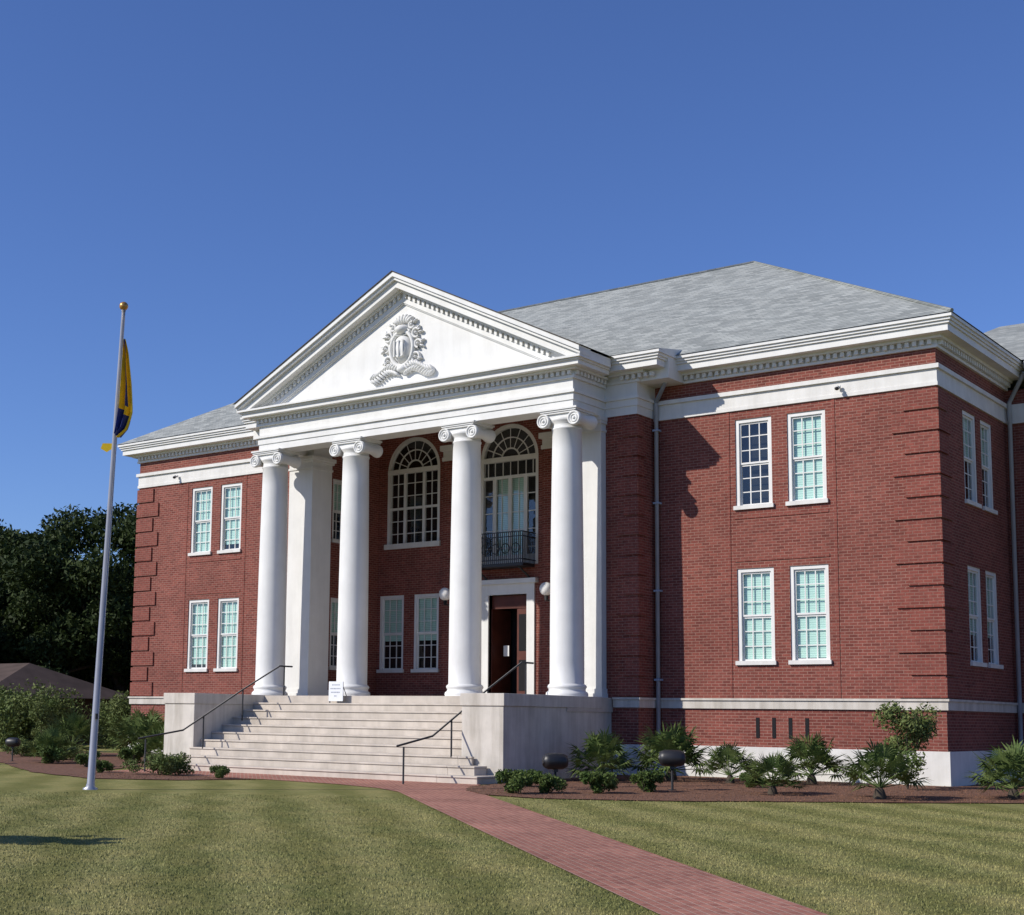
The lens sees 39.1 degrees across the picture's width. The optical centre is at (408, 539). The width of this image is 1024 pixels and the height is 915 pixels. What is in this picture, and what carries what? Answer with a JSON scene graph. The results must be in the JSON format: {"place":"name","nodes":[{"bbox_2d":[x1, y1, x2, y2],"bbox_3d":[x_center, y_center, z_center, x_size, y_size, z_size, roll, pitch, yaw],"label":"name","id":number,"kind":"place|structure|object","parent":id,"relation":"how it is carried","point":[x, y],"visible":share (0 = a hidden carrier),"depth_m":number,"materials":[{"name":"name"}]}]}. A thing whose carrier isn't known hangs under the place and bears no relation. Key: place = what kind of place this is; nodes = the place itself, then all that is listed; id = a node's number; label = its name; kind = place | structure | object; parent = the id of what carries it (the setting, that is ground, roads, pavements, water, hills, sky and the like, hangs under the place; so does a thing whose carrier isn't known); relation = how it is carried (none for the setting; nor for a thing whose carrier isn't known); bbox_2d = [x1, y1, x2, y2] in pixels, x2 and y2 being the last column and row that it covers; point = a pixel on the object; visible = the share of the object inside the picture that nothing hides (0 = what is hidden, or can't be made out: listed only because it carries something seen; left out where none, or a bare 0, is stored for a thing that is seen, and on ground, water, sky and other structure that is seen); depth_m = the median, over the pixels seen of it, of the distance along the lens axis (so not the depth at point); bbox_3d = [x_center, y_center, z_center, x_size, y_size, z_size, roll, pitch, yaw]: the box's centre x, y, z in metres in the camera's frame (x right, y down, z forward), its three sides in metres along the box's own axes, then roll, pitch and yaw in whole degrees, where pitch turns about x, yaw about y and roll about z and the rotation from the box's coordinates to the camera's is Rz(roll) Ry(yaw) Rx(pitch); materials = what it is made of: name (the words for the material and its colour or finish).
{"place":"outdoors","nodes":[
{"label":"outdoors","id":0,"kind":"place"},
{"bbox_2d":[0,743,1023,914],"bbox_3d":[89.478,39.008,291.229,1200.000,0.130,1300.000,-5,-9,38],"label":"lawn","id":1,"kind":"structure","parent":0,"point":[15,779],"depth_m":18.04,"materials":[{"name":"green plant"}]},
{"bbox_2d":[0,519,77,661],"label":"oak tree","id":2,"kind":"object","parent":1,"relation":"on","point":[6,605],"visible":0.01,"depth_m":84.94,"materials":[{"name":"green plant"}]},
{"bbox_2d":[0,677,88,747],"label":"hedge bush","id":3,"kind":"object","parent":1,"relation":"on","point":[14,718],"visible":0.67,"depth_m":60.68,"materials":[{"name":"green plant"}]},
{"bbox_2d":[0,663,127,743],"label":"brick house","id":4,"kind":"structure","parent":1,"relation":"on","point":[16,674],"depth_m":70.21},
{"bbox_2d":[0,529,130,704],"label":"oak tree","id":5,"kind":"object","parent":1,"relation":"on","point":[62,668],"depth_m":83.93,"materials":[{"name":"green plant"}]},
{"bbox_2d":[0,527,133,689],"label":"oak tree","id":6,"kind":"object","parent":1,"relation":"on","point":[116,655],"visible":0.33,"depth_m":78.81,"materials":[{"name":"green plant"}]},
{"bbox_2d":[0,502,137,701],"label":"oak tree","id":7,"kind":"object","parent":1,"relation":"on","point":[55,545],"visible":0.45,"depth_m":77.13,"materials":[{"name":"green plant"}]},
{"bbox_2d":[84,697,129,748],"bbox_3d":[-12.192,8.158,62.744,4.035,2.557,4.024,3,-7,-19],"label":"hedge bush","id":8,"kind":"object","parent":1,"relation":"on","point":[103,719],"visible":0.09,"depth_m":61.67,"materials":[{"name":"green plant"}]},
{"bbox_2d":[83,302,132,789],"bbox_3d":[-6.532,0.057,31.466,0.747,10.822,0.316,2,-7,-7],"label":"flagpole","id":9,"kind":"object","parent":1,"relation":"on","point":[123,410],"visible":1,"depth_m":31.51,"materials":[{"name":"metal"}]},
{"bbox_2d":[106,690,130,746],"bbox_3d":[-10.829,7.037,55.481,1.884,2.425,1.577,-1,-7,14],"label":"tall shrub","id":10,"kind":"object","parent":1,"relation":"on","point":[117,708],"visible":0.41,"depth_m":55.47,"materials":[{"name":"green plant"}]},
{"bbox_2d":[0,751,247,779],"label":"mulch bed","id":11,"kind":"object","parent":1,"relation":"on","point":[65,767],"visible":0.34,"depth_m":42.01,"materials":[{"name":"brown soil"}]},
{"bbox_2d":[5,738,20,760],"bbox_3d":[-12.815,6.831,46.466,0.480,0.816,0.304,-1,-7,15],"label":"ground floodlight","id":12,"kind":"object","parent":11,"relation":"on","point":[12,743],"visible":0.97,"depth_m":46.40,"materials":[{"name":"black metal"}]},
{"bbox_2d":[0,735,46,755],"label":"shrub","id":13,"kind":"object","parent":11,"relation":"on","point":[22,748],"visible":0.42,"depth_m":50.14,"materials":[{"name":"green plant"}]},
{"bbox_2d":[28,697,63,739],"bbox_3d":[-14.211,7.211,56.097,1.388,2.134,1.658,2,-7,-11],"label":"tall shrub","id":14,"kind":"object","parent":11,"relation":"on","point":[41,713],"visible":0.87,"depth_m":55.81,"materials":[{"name":"green plant"}]},
{"bbox_2d":[36,744,66,763],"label":"shrub","id":15,"kind":"object","parent":11,"relation":"on","point":[48,754],"visible":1,"depth_m":44.62,"materials":[{"name":"green plant"}]},
{"bbox_2d":[25,723,80,760],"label":"fan palm","id":16,"kind":"object","parent":11,"relation":"on","point":[47,738],"visible":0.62,"depth_m":45.39,"materials":[{"name":"green plant"}]},
{"bbox_2d":[60,745,82,759],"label":"shrub","id":17,"kind":"object","parent":11,"relation":"on","point":[74,753],"visible":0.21,"depth_m":47.54,"materials":[{"name":"green plant"}]},
{"bbox_2d":[46,709,105,753],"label":"fan palm","id":18,"kind":"object","parent":11,"relation":"on","point":[80,728],"visible":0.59,"depth_m":50.67,"materials":[{"name":"green plant"}]},
{"bbox_2d":[73,750,101,766],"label":"shrub","id":19,"kind":"object","parent":11,"relation":"on","point":[82,759],"visible":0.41,"depth_m":42.58,"materials":[{"name":"green plant"}]},
{"bbox_2d":[96,759,114,772],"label":"shrub","id":20,"kind":"object","parent":11,"relation":"on","point":[101,765],"visible":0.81,"depth_m":39.03,"materials":[{"name":"green plant"}]},
{"bbox_2d":[117,744,147,762],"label":"shrub","id":21,"kind":"object","parent":11,"relation":"on","point":[135,752],"visible":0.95,"depth_m":45.19,"materials":[{"name":"green plant"}]},
{"bbox_2d":[102,703,164,756],"bbox_3d":[-9.303,6.714,50.115,2.890,1.974,3.091,2,-7,-11],"label":"fan palm","id":22,"kind":"object","parent":11,"relation":"on","point":[132,716],"visible":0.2,"depth_m":49.91,"materials":[{"name":"green plant"}]},
{"bbox_2d":[109,711,164,760],"bbox_3d":[-8.564,6.501,47.221,2.728,1.741,2.550,-1,-7,14],"label":"fan palm","id":23,"kind":"object","parent":11,"relation":"on","point":[134,735],"visible":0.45,"depth_m":46.84,"materials":[{"name":"green plant"}]},
{"bbox_2d":[129,725,163,757],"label":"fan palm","id":24,"kind":"object","parent":11,"relation":"on","point":[157,742],"visible":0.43,"depth_m":45.09,"materials":[{"name":"green plant"}]},
{"bbox_2d":[120,751,194,774],"bbox_3d":[-6.616,5.990,38.313,1.614,0.744,1.610,-5,-9,38],"label":"shrub","id":25,"kind":"object","parent":11,"relation":"on","point":[171,764],"visible":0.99,"depth_m":38.11,"materials":[{"name":"green plant"}]},
{"bbox_2d":[209,765,230,777],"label":"shrub","id":26,"kind":"object","parent":11,"relation":"on","point":[218,771],"visible":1,"depth_m":36.60,"materials":[{"name":"green plant"}]},
{"bbox_2d":[112,769,827,914],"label":"brick walkway","id":27,"kind":"structure","parent":1,"relation":"on","point":[660,885],"depth_m":17.14,"materials":[{"name":"red brick"}]},
{"bbox_2d":[62,772,1022,803],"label":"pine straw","id":28,"kind":"object","parent":1,"relation":"on","point":[692,791],"visible":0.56,"depth_m":31.90,"materials":[{"name":"brown plant"}]},
{"bbox_2d":[118,261,1023,786],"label":"brick courthouse","id":29,"kind":"structure","parent":1,"relation":"on","point":[754,507],"depth_m":40.45,"materials":[{"name":"brick"}]},
{"bbox_2d":[138,665,292,771],"bbox_3d":[-5.615,5.262,42.685,0.056,3.218,6.256,-5,-9,38],"label":"handrail","id":30,"kind":"object","parent":29,"relation":"attached to","point":[242,690],"visible":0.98,"depth_m":42.45,"materials":[{"name":"black metal"}]},
{"bbox_2d":[329,681,346,702],"bbox_3d":[-2.106,4.582,42.984,0.560,0.640,0.212,-5,-9,38],"label":"notice sign","id":31,"kind":"object","parent":29,"relation":"on","point":[336,688],"visible":1,"depth_m":42.89,"materials":[{"name":"paper"}]},
{"bbox_2d":[439,588,449,605],"bbox_3d":[1.369,2.014,48.119,0.440,0.760,0.880,-5,-9,38],"label":"globe wall lamp","id":32,"kind":"object","parent":29,"relation":"attached to","point":[444,594],"visible":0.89,"depth_m":47.82,"materials":[{"name":"white glass"}]},
{"bbox_2d":[396,661,533,783],"bbox_3d":[1.585,4.683,37.198,0.056,3.218,6.006,-5,-9,38],"label":"handrail","id":33,"kind":"object","parent":29,"relation":"attached to","point":[460,712],"visible":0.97,"depth_m":36.52,"materials":[{"name":"black metal"}]},
{"bbox_2d":[539,582,549,600],"bbox_3d":[4.510,1.752,45.656,0.440,0.760,0.880,-5,-9,38],"label":"globe wall lamp","id":34,"kind":"object","parent":29,"relation":"attached to","point":[544,588],"visible":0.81,"depth_m":45.36,"materials":[{"name":"white glass"}]},
{"bbox_2d":[184,409,1003,672],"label":"window frames","id":35,"kind":"structure","parent":29,"relation":"in","point":[976,615],"depth_m":47.24,"materials":[{"name":"white paint"}]},
{"bbox_2d":[466,775,1023,802],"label":"mulch bed","id":36,"kind":"object","parent":1,"relation":"on","point":[756,790],"visible":0.72,"depth_m":32.00,"materials":[{"name":"brown soil"}]},
{"bbox_2d":[494,768,532,792],"bbox_3d":[2.337,5.316,31.358,0.898,0.608,0.920,-5,-9,38],"label":"shrub","id":37,"kind":"object","parent":36,"relation":"on","point":[515,781],"visible":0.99,"depth_m":31.21,"materials":[{"name":"green plant"}]},
{"bbox_2d":[521,769,542,786],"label":"shrub","id":38,"kind":"object","parent":36,"relation":"on","point":[530,771],"visible":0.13,"depth_m":33.95,"materials":[{"name":"green plant"}]},
{"bbox_2d":[532,772,567,792],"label":"shrub","id":39,"kind":"object","parent":36,"relation":"on","point":[546,782],"visible":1,"depth_m":31.48,"materials":[{"name":"green plant"}]},
{"bbox_2d":[542,753,567,789],"bbox_3d":[3.372,5.356,32.916,0.600,0.900,0.380,2,-7,-13],"label":"ground floodlight","id":40,"kind":"object","parent":36,"relation":"on","point":[555,762],"visible":0.89,"depth_m":32.81,"materials":[{"name":"black metal"}]},
{"bbox_2d":[578,770,618,793],"bbox_3d":[4.193,5.382,31.682,0.880,0.581,0.859,-1,-7,14],"label":"shrub","id":41,"kind":"object","parent":36,"relation":"on","point":[600,783],"visible":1,"depth_m":31.52,"materials":[{"name":"green plant"}]},
{"bbox_2d":[561,724,639,779],"bbox_3d":[4.927,5.445,36.444,2.062,1.538,2.211,-2,-8,23],"label":"fan palm","id":42,"kind":"object","parent":36,"relation":"on","point":[605,747],"visible":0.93,"depth_m":36.18,"materials":[{"name":"green plant"}]},
{"bbox_2d":[629,770,666,791],"bbox_3d":[5.341,5.451,32.246,0.880,0.581,0.859,7,-10,-43],"label":"shrub","id":43,"kind":"object","parent":36,"relation":"on","point":[645,779],"visible":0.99,"depth_m":32.09,"materials":[{"name":"green plant"}]},
{"bbox_2d":[628,715,710,780],"bbox_3d":[6.743,5.399,37.034,2.406,1.794,2.579,6,-9,-34],"label":"fan palm","id":44,"kind":"object","parent":36,"relation":"on","point":[669,740],"visible":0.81,"depth_m":36.69,"materials":[{"name":"green plant"}]},
{"bbox_2d":[659,750,685,790],"bbox_3d":[6.039,5.314,32.830,0.612,0.989,0.388,0,-7,10],"label":"ground floodlight","id":45,"kind":"object","parent":36,"relation":"on","point":[671,759],"visible":0.92,"depth_m":32.73,"materials":[{"name":"black metal"}]},
{"bbox_2d":[693,740,761,782],"bbox_3d":[8.033,5.570,35.845,1.700,1.161,1.818,-5,-9,38],"label":"fan palm","id":46,"kind":"object","parent":36,"relation":"on","point":[727,754],"visible":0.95,"depth_m":35.72,"materials":[{"name":"green plant"}]},
{"bbox_2d":[739,772,765,787],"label":"shrub","id":47,"kind":"object","parent":36,"relation":"on","point":[752,780],"visible":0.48,"depth_m":33.91,"materials":[{"name":"green plant"}]},
{"bbox_2d":[740,751,808,793],"bbox_3d":[8.091,5.101,31.653,1.721,1.163,1.723,3,-7,-19],"label":"fan palm","id":48,"kind":"object","parent":36,"relation":"on","point":[767,766],"visible":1,"depth_m":31.49,"materials":[{"name":"green plant"}]},
{"bbox_2d":[772,727,846,783],"bbox_3d":[9.990,5.386,35.625,2.028,1.512,2.174,2,-7,-6],"label":"fan palm","id":49,"kind":"object","parent":36,"relation":"on","point":[801,750],"visible":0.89,"depth_m":35.29,"materials":[{"name":"green plant"}]},
{"bbox_2d":[829,737,932,798],"bbox_3d":[9.941,4.852,30.290,2.182,1.393,2.040,7,-10,-43],"label":"fan palm","id":50,"kind":"object","parent":36,"relation":"on","point":[878,755],"visible":0.98,"depth_m":30.08,"materials":[{"name":"green plant"}]},
{"bbox_2d":[872,700,941,788],"bbox_3d":[11.719,4.826,33.621,1.362,2.095,1.628,-5,-9,38],"label":"tall shrub","id":51,"kind":"object","parent":36,"relation":"on","point":[920,731],"visible":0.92,"depth_m":33.46,"materials":[{"name":"green plant"}]},
{"bbox_2d":[964,737,1023,798],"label":"fan palm","id":52,"kind":"object","parent":36,"relation":"on","point":[1010,760],"visible":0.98,"depth_m":30.41,"materials":[{"name":"green plant"}]},
{"bbox_2d":[0,0,1023,564],"label":"sky","id":53,"kind":"structure","parent":0,"point":[236,175],"materials":[{"name":"blue"}]}
]}

